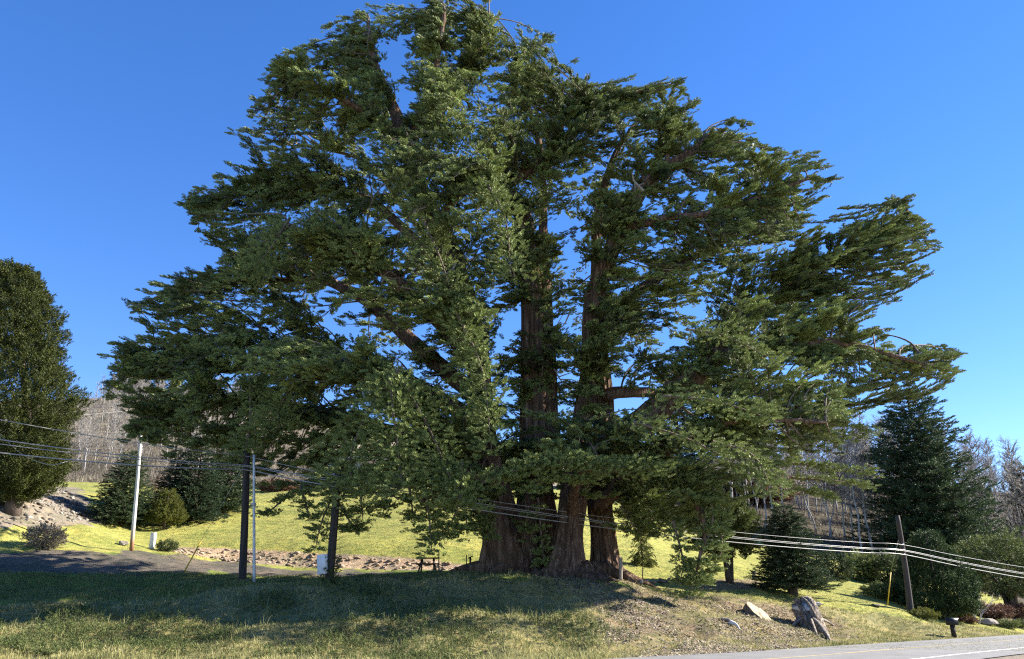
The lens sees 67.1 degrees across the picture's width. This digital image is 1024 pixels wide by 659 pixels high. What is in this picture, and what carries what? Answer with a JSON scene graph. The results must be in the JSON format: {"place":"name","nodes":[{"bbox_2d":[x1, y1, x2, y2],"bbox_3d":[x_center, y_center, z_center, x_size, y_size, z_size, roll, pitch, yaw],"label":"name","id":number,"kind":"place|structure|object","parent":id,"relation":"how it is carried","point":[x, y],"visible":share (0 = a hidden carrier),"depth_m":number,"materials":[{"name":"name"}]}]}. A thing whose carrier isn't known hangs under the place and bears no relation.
{"place":"outdoors","nodes":[
{"label":"outdoors","id":0,"kind":"place"},
{"bbox_2d":[0,398,1023,658],"bbox_3d":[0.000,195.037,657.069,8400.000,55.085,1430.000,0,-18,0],"label":"ground","id":1,"kind":"structure","parent":0,"point":[90,546],"depth_m":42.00,"materials":[{"name":"plant"}]},
{"bbox_2d":[18,522,68,549],"bbox_3d":[-24.880,11.117,41.273,2.485,1.652,2.256,0,-18,0],"label":"dry bush","id":2,"kind":"object","parent":1,"relation":"on","point":[44,532],"visible":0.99,"depth_m":40.90,"materials":[{"name":"grey plant"}]},
{"bbox_2d":[0,490,93,524],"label":"rubble","id":3,"kind":"object","parent":1,"relation":"on","point":[40,502],"visible":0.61,"depth_m":49.37,"materials":[{"name":"stone"}]},
{"bbox_2d":[0,256,98,515],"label":"evergreen tree","id":4,"kind":"object","parent":1,"relation":"on","point":[21,287],"visible":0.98,"depth_m":46.90,"materials":[{"name":"green plant"}]},
{"bbox_2d":[71,402,88,462],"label":"alder tree","id":5,"kind":"object","parent":1,"relation":"on","point":[79,426],"visible":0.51,"depth_m":118.76,"materials":[{"name":"grey plant"}]},
{"bbox_2d":[73,419,87,459],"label":"alder tree","id":6,"kind":"object","parent":1,"relation":"on","point":[81,436],"visible":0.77,"depth_m":117.55,"materials":[{"name":"grey plant"}]},
{"bbox_2d":[76,412,91,450],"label":"alder tree","id":7,"kind":"object","parent":1,"relation":"on","point":[85,428],"visible":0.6,"depth_m":116.22,"materials":[{"name":"grey plant"}]},
{"bbox_2d":[77,409,100,470],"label":"alder tree","id":8,"kind":"object","parent":1,"relation":"on","point":[92,436],"visible":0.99,"depth_m":105.66,"materials":[{"name":"grey plant"}]},
{"bbox_2d":[88,395,99,434],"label":"alder tree","id":9,"kind":"object","parent":1,"relation":"on","point":[92,409],"visible":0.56,"depth_m":137.97,"materials":[{"name":"grey plant"}]},
{"bbox_2d":[91,380,103,417],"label":"alder tree","id":10,"kind":"object","parent":1,"relation":"on","point":[98,384],"visible":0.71,"depth_m":160.31,"materials":[{"name":"grey plant"}]},
{"bbox_2d":[93,420,104,458],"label":"alder tree","id":11,"kind":"object","parent":1,"relation":"on","point":[99,436],"visible":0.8,"depth_m":121.59,"materials":[{"name":"grey plant"}]},
{"bbox_2d":[102,389,115,436],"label":"alder tree","id":12,"kind":"object","parent":1,"relation":"on","point":[105,411],"visible":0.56,"depth_m":144.41,"materials":[{"name":"grey plant"}]},
{"bbox_2d":[104,408,120,462],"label":"alder tree","id":13,"kind":"object","parent":1,"relation":"on","point":[116,412],"visible":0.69,"depth_m":119.18,"materials":[{"name":"grey plant"}]},
{"bbox_2d":[100,408,126,466],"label":"alder tree","id":14,"kind":"object","parent":1,"relation":"on","point":[114,437],"visible":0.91,"depth_m":110.03,"materials":[{"name":"grey plant"}]},
{"bbox_2d":[100,351,129,396],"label":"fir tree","id":15,"kind":"object","parent":1,"relation":"on","point":[113,374],"visible":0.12,"depth_m":209.02,"materials":[{"name":"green plant"}]},
{"bbox_2d":[84,449,157,527],"bbox_3d":[-27.795,11.390,55.512,5.647,5.731,5.458,-13,-22,33],"label":"spruce tree","id":16,"kind":"object","parent":1,"relation":"on","point":[117,508],"visible":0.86,"depth_m":54.71,"materials":[{"name":"green plant"}]},
{"bbox_2d":[115,415,130,461],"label":"alder tree","id":17,"kind":"object","parent":1,"relation":"on","point":[123,437],"visible":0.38,"depth_m":114.05,"materials":[{"name":"grey plant"}]},
{"bbox_2d":[129,434,141,550],"bbox_3d":[-22.230,9.440,45.717,0.703,7.089,0.230,0,-18,0],"label":"utility pole","id":18,"kind":"object","parent":1,"relation":"on","point":[132,537],"visible":0.8,"depth_m":45.40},
{"bbox_2d":[149,533,156,548],"bbox_3d":[-22.116,13.041,47.517,0.273,1.032,0.273,0,-18,0],"label":"marker post","id":19,"kind":"object","parent":1,"relation":"on","point":[152,542],"visible":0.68,"depth_m":47.46,"materials":[{"name":"white paint"}]},
{"bbox_2d":[149,474,163,497],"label":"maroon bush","id":20,"kind":"object","parent":1,"relation":"on","point":[156,484],"visible":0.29,"depth_m":64.38,"materials":[{"name":"brown plant"}]},
{"bbox_2d":[142,488,189,528],"bbox_3d":[-25.022,13.004,55.878,3.282,3.211,3.693,0,-18,0],"label":"young conifer","id":21,"kind":"object","parent":1,"relation":"on","point":[179,517],"visible":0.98,"depth_m":55.37,"materials":[{"name":"green plant"}]},
{"bbox_2d":[155,538,179,551],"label":"bush","id":22,"kind":"object","parent":1,"relation":"on","point":[164,546],"visible":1,"depth_m":47.12,"materials":[{"name":"green plant"}]},
{"bbox_2d":[147,447,196,514],"bbox_3d":[-25.990,11.914,59.590,4.411,5.768,4.300,0,-18,0],"label":"spruce tree","id":23,"kind":"object","parent":1,"relation":"on","point":[166,483],"visible":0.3,"depth_m":59.35,"materials":[{"name":"green plant"}]},
{"bbox_2d":[161,432,230,522],"bbox_3d":[-24.263,11.370,59.950,5.666,7.408,5.737,0,-18,0],"label":"spruce tree","id":24,"kind":"object","parent":1,"relation":"on","point":[201,499],"visible":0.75,"depth_m":59.05,"materials":[{"name":"green plant"}]},
{"bbox_2d":[197,446,257,513],"bbox_3d":[-23.494,11.456,63.839,5.638,7.826,5.474,-11,-21,30],"label":"spruce tree","id":25,"kind":"object","parent":1,"relation":"on","point":[233,503],"visible":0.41,"depth_m":62.73,"materials":[{"name":"green plant"}]},
{"bbox_2d":[238,451,249,579],"bbox_3d":[-12.021,8.466,34.707,0.757,6.049,0.340,0,-18,0],"label":"utility pole","id":26,"kind":"object","parent":1,"relation":"on","point":[242,575],"visible":0.89,"depth_m":34.55,"materials":[{"name":"wood"}]},
{"bbox_2d":[184,471,240,572],"bbox_3d":[-14.225,9.255,37.487,0.592,4.798,6.999,15,-23,-37],"label":"guy wire","id":27,"kind":"object","parent":26,"relation":"attached to","point":[202,538],"visible":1,"depth_m":39.24,"materials":[{"name":"grey metal"}]},
{"bbox_2d":[251,455,255,581],"bbox_3d":[-11.391,8.360,34.110,0.721,5.654,0.200,0,-18,0],"label":"pipe pole","id":28,"kind":"object","parent":1,"relation":"on","point":[253,504],"visible":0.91,"depth_m":33.93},
{"bbox_2d":[256,477,299,491],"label":"bush","id":29,"kind":"object","parent":1,"relation":"on","point":[270,488],"visible":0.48,"depth_m":76.69,"materials":[{"name":"brown plant"}]},
{"bbox_2d":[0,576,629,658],"bbox_3d":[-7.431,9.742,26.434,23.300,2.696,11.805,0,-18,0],"label":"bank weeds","id":30,"kind":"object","parent":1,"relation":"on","point":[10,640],"visible":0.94,"depth_m":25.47,"materials":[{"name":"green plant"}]},
{"bbox_2d":[298,466,331,486],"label":"hedge bush","id":31,"kind":"object","parent":1,"relation":"on","point":[312,473],"visible":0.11,"depth_m":80.79,"materials":[{"name":"green plant"}]},
{"bbox_2d":[173,548,457,570],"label":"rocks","id":32,"kind":"object","parent":1,"relation":"on","point":[223,558],"visible":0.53,"depth_m":48.35,"materials":[{"name":"stone"}]},
{"bbox_2d":[318,469,344,582],"bbox_3d":[-7.665,8.537,32.984,1.047,5.238,1.059,0,-18,0],"label":"utility pole","id":33,"kind":"object","parent":1,"relation":"on","point":[331,570],"visible":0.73,"depth_m":32.73,"materials":[{"name":"wood"}]},
{"bbox_2d":[317,554,327,580],"bbox_3d":[-7.865,10.025,32.433,0.592,1.137,0.461,-7,-20,21],"label":"meter box","id":34,"kind":"object","parent":33,"relation":"attached to","point":[322,562],"visible":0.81,"depth_m":32.32,"materials":[{"name":"white paint"}]},
{"bbox_2d":[311,456,408,487],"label":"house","id":35,"kind":"structure","parent":1,"relation":"on","point":[370,462],"depth_m":82.61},
{"bbox_2d":[413,557,441,571],"bbox_3d":[-4.435,12.428,40.658,1.350,0.790,1.600,0,-18,0],"label":"picnic table","id":36,"kind":"object","parent":1,"relation":"on","point":[421,564],"visible":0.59,"depth_m":40.41,"materials":[{"name":"brown wood"}]},
{"bbox_2d":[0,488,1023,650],"bbox_3d":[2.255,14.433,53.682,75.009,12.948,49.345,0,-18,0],"label":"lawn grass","id":37,"kind":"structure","parent":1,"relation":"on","point":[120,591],"depth_m":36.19,"materials":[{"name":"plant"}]},
{"bbox_2d":[4,395,1019,583],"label":"hillside brush","id":38,"kind":"object","parent":1,"relation":"on","point":[92,467],"visible":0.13,"depth_m":115.16,"materials":[{"name":"plant"}]},
{"bbox_2d":[96,0,968,601],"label":"cypress tree","id":39,"kind":"object","parent":1,"relation":"on","point":[596,456],"visible":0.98,"depth_m":40.44,"materials":[{"name":"green plant"}]},
{"bbox_2d":[619,557,622,579],"bbox_3d":[5.343,11.817,37.962,0.242,1.174,0.187,0,-18,0],"label":"wooden post","id":40,"kind":"object","parent":1,"relation":"on","point":[620,568],"visible":0.92,"depth_m":37.92,"materials":[{"name":"grey wood"}]},
{"bbox_2d":[627,534,658,567],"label":"weeping conifer","id":41,"kind":"object","parent":1,"relation":"on","point":[638,558],"visible":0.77,"depth_m":50.69,"materials":[{"name":"green plant"}]},
{"bbox_2d":[644,373,724,496],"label":"spruce tree","id":42,"kind":"object","parent":1,"relation":"on","point":[691,457],"visible":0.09,"depth_m":99.21,"materials":[{"name":"green plant"}]},
{"bbox_2d":[545,577,874,657],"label":"bark debris","id":43,"kind":"object","parent":1,"relation":"on","point":[696,643],"visible":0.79,"depth_m":31.82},
{"bbox_2d":[684,491,763,583],"bbox_3d":[12.752,12.452,46.359,4.754,5.457,4.545,-7,-20,20],"label":"garden tree","id":44,"kind":"object","parent":1,"relation":"on","point":[746,515],"visible":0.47,"depth_m":45.34,"materials":[{"name":"green plant"}]},
{"bbox_2d":[718,618,739,629],"bbox_3d":[9.108,12.348,32.363,0.905,0.505,0.288,-7,-20,19],"label":"root piece","id":45,"kind":"object","parent":1,"relation":"on","point":[731,622],"visible":0.99,"depth_m":32.32,"materials":[{"name":"grey wood"}]},
{"bbox_2d":[743,602,770,619],"bbox_3d":[12.135,14.091,37.128,1.487,1.845,2.299,11,-21,-29],"label":"cut log","id":46,"kind":"object","parent":1,"relation":"on","point":[754,610],"visible":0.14,"depth_m":37.36,"materials":[{"name":"wood"}]},
{"bbox_2d":[744,427,774,527],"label":"alder tree","id":47,"kind":"object","parent":1,"relation":"on","point":[764,499],"visible":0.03,"depth_m":82.05,"materials":[{"name":"grey plant"}]},
{"bbox_2d":[721,467,805,505],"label":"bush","id":48,"kind":"object","parent":1,"relation":"on","point":[790,497],"visible":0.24,"depth_m":104.36,"materials":[{"name":"green plant"}]},
{"bbox_2d":[767,424,799,507],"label":"alder tree","id":49,"kind":"object","parent":1,"relation":"on","point":[784,469],"visible":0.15,"depth_m":83.72,"materials":[{"name":"grey plant"}]},
{"bbox_2d":[746,502,842,594],"bbox_3d":[16.407,13.036,45.794,5.219,5.569,5.242,8,-20,-24],"label":"spruce tree","id":50,"kind":"object","parent":1,"relation":"on","point":[789,562],"visible":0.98,"depth_m":44.86,"materials":[{"name":"green plant"}]},
{"bbox_2d":[777,450,817,533],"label":"alder tree","id":51,"kind":"object","parent":1,"relation":"on","point":[804,473],"visible":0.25,"depth_m":87.83,"materials":[{"name":"grey plant"}]},
{"bbox_2d":[786,434,814,519],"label":"alder tree","id":52,"kind":"object","parent":1,"relation":"on","point":[806,477],"visible":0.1,"depth_m":99.38,"materials":[{"name":"grey plant"}]},
{"bbox_2d":[791,595,833,639],"bbox_3d":[14.418,13.994,37.191,1.887,2.227,7.042,-8,-20,22],"label":"tree stump","id":53,"kind":"object","parent":1,"relation":"on","point":[806,611],"visible":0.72,"depth_m":37.34,"materials":[{"name":"grey wood"}]},
{"bbox_2d":[806,443,820,512],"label":"alder tree","id":54,"kind":"object","parent":1,"relation":"on","point":[813,480],"visible":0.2,"depth_m":108.45,"materials":[{"name":"grey plant"}]},
{"bbox_2d":[800,435,841,538],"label":"alder tree","id":55,"kind":"object","parent":1,"relation":"on","point":[818,455],"visible":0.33,"depth_m":85.99,"materials":[{"name":"grey plant"}]},
{"bbox_2d":[814,436,835,511],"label":"alder tree","id":56,"kind":"object","parent":1,"relation":"on","point":[823,472],"visible":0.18,"depth_m":111.14,"materials":[{"name":"grey plant"}]},
{"bbox_2d":[816,440,836,511],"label":"alder tree","id":57,"kind":"object","parent":1,"relation":"on","point":[824,472],"visible":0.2,"depth_m":108.81,"materials":[{"name":"grey plant"}]},
{"bbox_2d":[814,427,849,535],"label":"alder tree","id":58,"kind":"object","parent":1,"relation":"on","point":[832,490],"visible":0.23,"depth_m":85.73,"materials":[{"name":"grey plant"}]},
{"bbox_2d":[809,547,858,581],"bbox_3d":[25.390,18.590,60.994,3.626,3.086,3.631,-10,-21,26],"label":"bush","id":59,"kind":"object","parent":1,"relation":"on","point":[842,572],"visible":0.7,"depth_m":60.45,"materials":[{"name":"green plant"}]},
{"bbox_2d":[824,439,856,540],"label":"alder tree","id":60,"kind":"object","parent":1,"relation":"on","point":[839,475],"visible":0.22,"depth_m":85.95,"materials":[{"name":"grey plant"}]},
{"bbox_2d":[831,444,861,543],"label":"alder tree","id":61,"kind":"object","parent":1,"relation":"on","point":[845,496],"visible":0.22,"depth_m":85.53,"materials":[{"name":"grey plant"}]},
{"bbox_2d":[827,423,869,553],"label":"alder tree","id":62,"kind":"object","parent":1,"relation":"on","point":[848,445],"visible":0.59,"depth_m":81.43,"materials":[{"name":"grey plant"}]},
{"bbox_2d":[843,421,869,532],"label":"alder tree","id":63,"kind":"object","parent":1,"relation":"on","point":[856,454],"visible":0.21,"depth_m":98.13,"materials":[{"name":"grey plant"}]},
{"bbox_2d":[833,417,885,551],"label":"alder tree","id":64,"kind":"object","parent":1,"relation":"on","point":[858,490],"visible":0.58,"depth_m":81.79,"materials":[{"name":"grey plant"}]},
{"bbox_2d":[838,547,881,583],"bbox_3d":[29.403,19.847,64.850,4.008,3.234,3.502,0,-18,0],"label":"rhododendron bush","id":65,"kind":"object","parent":1,"relation":"on","point":[853,556],"visible":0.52,"depth_m":64.16,"materials":[{"name":"green plant"}]},
{"bbox_2d":[846,444,877,536],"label":"alder tree","id":66,"kind":"object","parent":1,"relation":"on","point":[858,504],"visible":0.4,"depth_m":85.33,"materials":[{"name":"grey plant"}]},
{"bbox_2d":[859,435,883,546],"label":"alder tree","id":67,"kind":"object","parent":1,"relation":"on","point":[868,473],"visible":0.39,"depth_m":87.00,"materials":[{"name":"grey plant"}]},
{"bbox_2d":[856,550,899,584],"bbox_3d":[31.132,20.208,64.595,5.141,3.500,4.578,0,-18,0],"label":"bush","id":68,"kind":"object","parent":1,"relation":"on","point":[885,563],"visible":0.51,"depth_m":63.56,"materials":[{"name":"green plant"}]},
{"bbox_2d":[858,578,900,599],"bbox_3d":[26.126,18.405,54.535,3.247,1.638,3.205,-16,-25,40],"label":"bush","id":69,"kind":"object","parent":1,"relation":"on","point":[880,589],"visible":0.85,"depth_m":54.01,"materials":[{"name":"green plant"}]},
{"bbox_2d":[895,515,913,612],"bbox_3d":[24.045,14.441,47.324,0.458,5.929,0.480,0,-18,0],"label":"utility pole","id":70,"kind":"object","parent":1,"relation":"on","point":[908,594],"visible":0.91,"depth_m":47.18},
{"bbox_2d":[0,444,1020,573],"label":"overhead cable","id":71,"kind":"object","parent":70,"relation":"attached to","point":[437,498],"visible":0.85,"depth_m":35.06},
{"bbox_2d":[0,419,1020,566],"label":"overhead cable","id":72,"kind":"object","parent":70,"relation":"attached to","point":[438,492],"visible":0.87,"depth_m":35.21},
{"bbox_2d":[0,439,1021,572],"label":"overhead cable","id":73,"kind":"object","parent":70,"relation":"attached to","point":[442,497],"visible":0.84,"depth_m":35.18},
{"bbox_2d":[0,452,1022,577],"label":"overhead cable","id":74,"kind":"object","parent":70,"relation":"attached to","point":[439,503],"visible":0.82,"depth_m":35.11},
{"bbox_2d":[908,606,940,619],"bbox_3d":[24.471,16.970,46.088,2.010,0.907,1.855,0,-18,0],"label":"bush","id":75,"kind":"object","parent":1,"relation":"on","point":[925,613],"visible":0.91,"depth_m":45.72,"materials":[{"name":"green plant"}]},
{"bbox_2d":[841,387,1023,570],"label":"spruce tree","id":76,"kind":"object","parent":1,"relation":"on","point":[922,453],"visible":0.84,"depth_m":81.25,"materials":[{"name":"green plant"}]},
{"bbox_2d":[890,527,985,615],"bbox_3d":[29.139,16.839,53.634,6.102,5.971,6.347,0,-18,0],"label":"cone cedar","id":77,"kind":"object","parent":1,"relation":"on","point":[963,586],"visible":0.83,"depth_m":52.01,"materials":[{"name":"green plant"}]},
{"bbox_2d":[935,609,958,620],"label":"bush","id":78,"kind":"object","parent":1,"relation":"on","point":[950,615],"visible":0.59,"depth_m":50.63,"materials":[{"name":"green plant"}]},
{"bbox_2d":[945,618,958,637],"bbox_3d":[24.351,16.440,42.575,0.668,1.013,0.292,-4,-19,11],"label":"mailbox","id":79,"kind":"object","parent":1,"relation":"on","point":[952,622],"visible":0.97,"depth_m":42.53,"materials":[{"name":"black metal"}]},
{"bbox_2d":[953,434,976,470],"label":"alder tree","id":80,"kind":"object","parent":1,"relation":"on","point":[963,445],"visible":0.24,"depth_m":125.02,"materials":[{"name":"grey plant"}]},
{"bbox_2d":[957,615,978,622],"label":"heather bush","id":81,"kind":"object","parent":1,"relation":"on","point":[968,619],"visible":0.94,"depth_m":51.87,"materials":[{"name":"brown plant"}]},
{"bbox_2d":[960,434,993,498],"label":"alder tree","id":82,"kind":"object","parent":1,"relation":"on","point":[976,456],"visible":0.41,"depth_m":103.75,"materials":[{"name":"grey plant"}]},
{"bbox_2d":[958,592,997,623],"bbox_3d":[31.536,18.816,52.403,2.630,2.275,2.850,17,-25,-42],"label":"bare shrub","id":83,"kind":"object","parent":1,"relation":"on","point":[990,603],"visible":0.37,"depth_m":52.10,"materials":[{"name":"plant"}]},
{"bbox_2d":[968,452,989,502],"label":"alder tree","id":84,"kind":"object","parent":1,"relation":"on","point":[975,466],"visible":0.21,"depth_m":101.37,"materials":[{"name":"grey plant"}]},
{"bbox_2d":[951,526,1023,604],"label":"garden tree","id":85,"kind":"object","parent":1,"relation":"on","point":[1007,589],"visible":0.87,"depth_m":64.01,"materials":[{"name":"green plant"}]},
{"bbox_2d":[971,471,1005,573],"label":"alder tree","id":86,"kind":"object","parent":1,"relation":"on","point":[994,528],"visible":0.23,"depth_m":82.47,"materials":[{"name":"grey plant"}]},
{"bbox_2d":[978,618,999,624],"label":"stone block","id":87,"kind":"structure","parent":1,"relation":"on","point":[988,621],"depth_m":52.31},
{"bbox_2d":[976,435,1003,507],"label":"alder tree","id":88,"kind":"object","parent":1,"relation":"on","point":[990,459],"visible":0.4,"depth_m":151.28,"materials":[{"name":"grey plant"}]},
{"bbox_2d":[976,481,1006,579],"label":"alder tree","id":89,"kind":"object","parent":1,"relation":"on","point":[990,513],"visible":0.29,"depth_m":81.95,"materials":[{"name":"grey plant"}]},
{"bbox_2d":[981,437,1001,502],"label":"alder tree","id":90,"kind":"object","parent":1,"relation":"on","point":[991,457],"visible":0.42,"depth_m":160.94,"materials":[{"name":"grey plant"}]},
{"bbox_2d":[977,439,1006,496],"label":"alder tree","id":91,"kind":"object","parent":1,"relation":"on","point":[983,458],"visible":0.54,"depth_m":141.66,"materials":[{"name":"grey plant"}]},
{"bbox_2d":[985,460,999,513],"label":"alder tree","id":92,"kind":"object","parent":1,"relation":"on","point":[993,478],"visible":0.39,"depth_m":137.29,"materials":[{"name":"grey plant"}]},
{"bbox_2d":[982,459,1008,525],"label":"alder tree","id":93,"kind":"object","parent":1,"relation":"on","point":[994,489],"visible":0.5,"depth_m":102.59,"materials":[{"name":"grey plant"}]},
{"bbox_2d":[977,601,1017,619],"bbox_3d":[34.864,20.700,56.439,4.038,1.751,3.725,0,-18,0],"label":"heather bush","id":94,"kind":"object","parent":1,"relation":"on","point":[995,612],"visible":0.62,"depth_m":55.43,"materials":[{"name":"brown plant"}]},
{"bbox_2d":[989,473,1023,572],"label":"alder tree","id":95,"kind":"object","parent":1,"relation":"on","point":[1007,499],"visible":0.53,"depth_m":83.59,"materials":[{"name":"grey plant"}]},
{"bbox_2d":[996,618,1021,628],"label":"bush","id":96,"kind":"object","parent":1,"relation":"on","point":[1005,622],"visible":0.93,"depth_m":52.27,"materials":[{"name":"green plant"}]},
{"bbox_2d":[995,453,1023,542],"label":"alder tree","id":97,"kind":"object","parent":1,"relation":"on","point":[1010,482],"visible":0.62,"depth_m":84.16,"materials":[{"name":"grey plant"}]},
{"bbox_2d":[996,442,1022,516],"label":"alder tree","id":98,"kind":"object","parent":1,"relation":"on","point":[1008,454],"visible":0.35,"depth_m":95.89,"materials":[{"name":"grey plant"}]},
{"bbox_2d":[996,439,1023,513],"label":"alder tree","id":99,"kind":"object","parent":1,"relation":"on","point":[1008,443],"visible":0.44,"depth_m":98.18,"materials":[{"name":"grey plant"}]},
{"bbox_2d":[997,435,1022,477],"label":"alder tree","id":100,"kind":"object","parent":1,"relation":"on","point":[1003,440],"visible":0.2,"depth_m":150.58,"materials":[{"name":"grey plant"}]},
{"bbox_2d":[997,462,1023,581],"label":"tree","id":101,"kind":"object","parent":1,"relation":"on","point":[1012,490],"visible":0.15,"depth_m":90.90,"materials":[{"name":"green plant"}]},
{"bbox_2d":[997,601,1023,619],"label":"heather bush","id":102,"kind":"object","parent":1,"relation":"on","point":[1019,606],"visible":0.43,"depth_m":60.85,"materials":[{"name":"brown plant"}]},
{"bbox_2d":[1003,463,1023,540],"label":"alder tree","id":103,"kind":"object","parent":1,"relation":"on","point":[1019,486],"visible":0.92,"depth_m":84.16,"materials":[{"name":"grey plant"}]},
{"bbox_2d":[0,0,1023,490],"label":"sky","id":104,"kind":"structure","parent":0,"point":[112,111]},
{"bbox_2d":[612,634,1023,658],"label":"road","id":105,"kind":"structure","parent":0,"point":[894,652],"depth_m":27.80,"materials":[{"name":"asphalt"}]},
{"bbox_2d":[769,639,1022,658],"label":"road centre line","id":106,"kind":"object","parent":105,"relation":"on","point":[874,650],"visible":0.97,"depth_m":27.79,"materials":[{"name":"yellow paint"}]},
{"bbox_2d":[914,647,1023,658],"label":"road edge line","id":107,"kind":"object","parent":105,"relation":"on","point":[963,653],"visible":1,"depth_m":27.23,"materials":[{"name":"white paint"}]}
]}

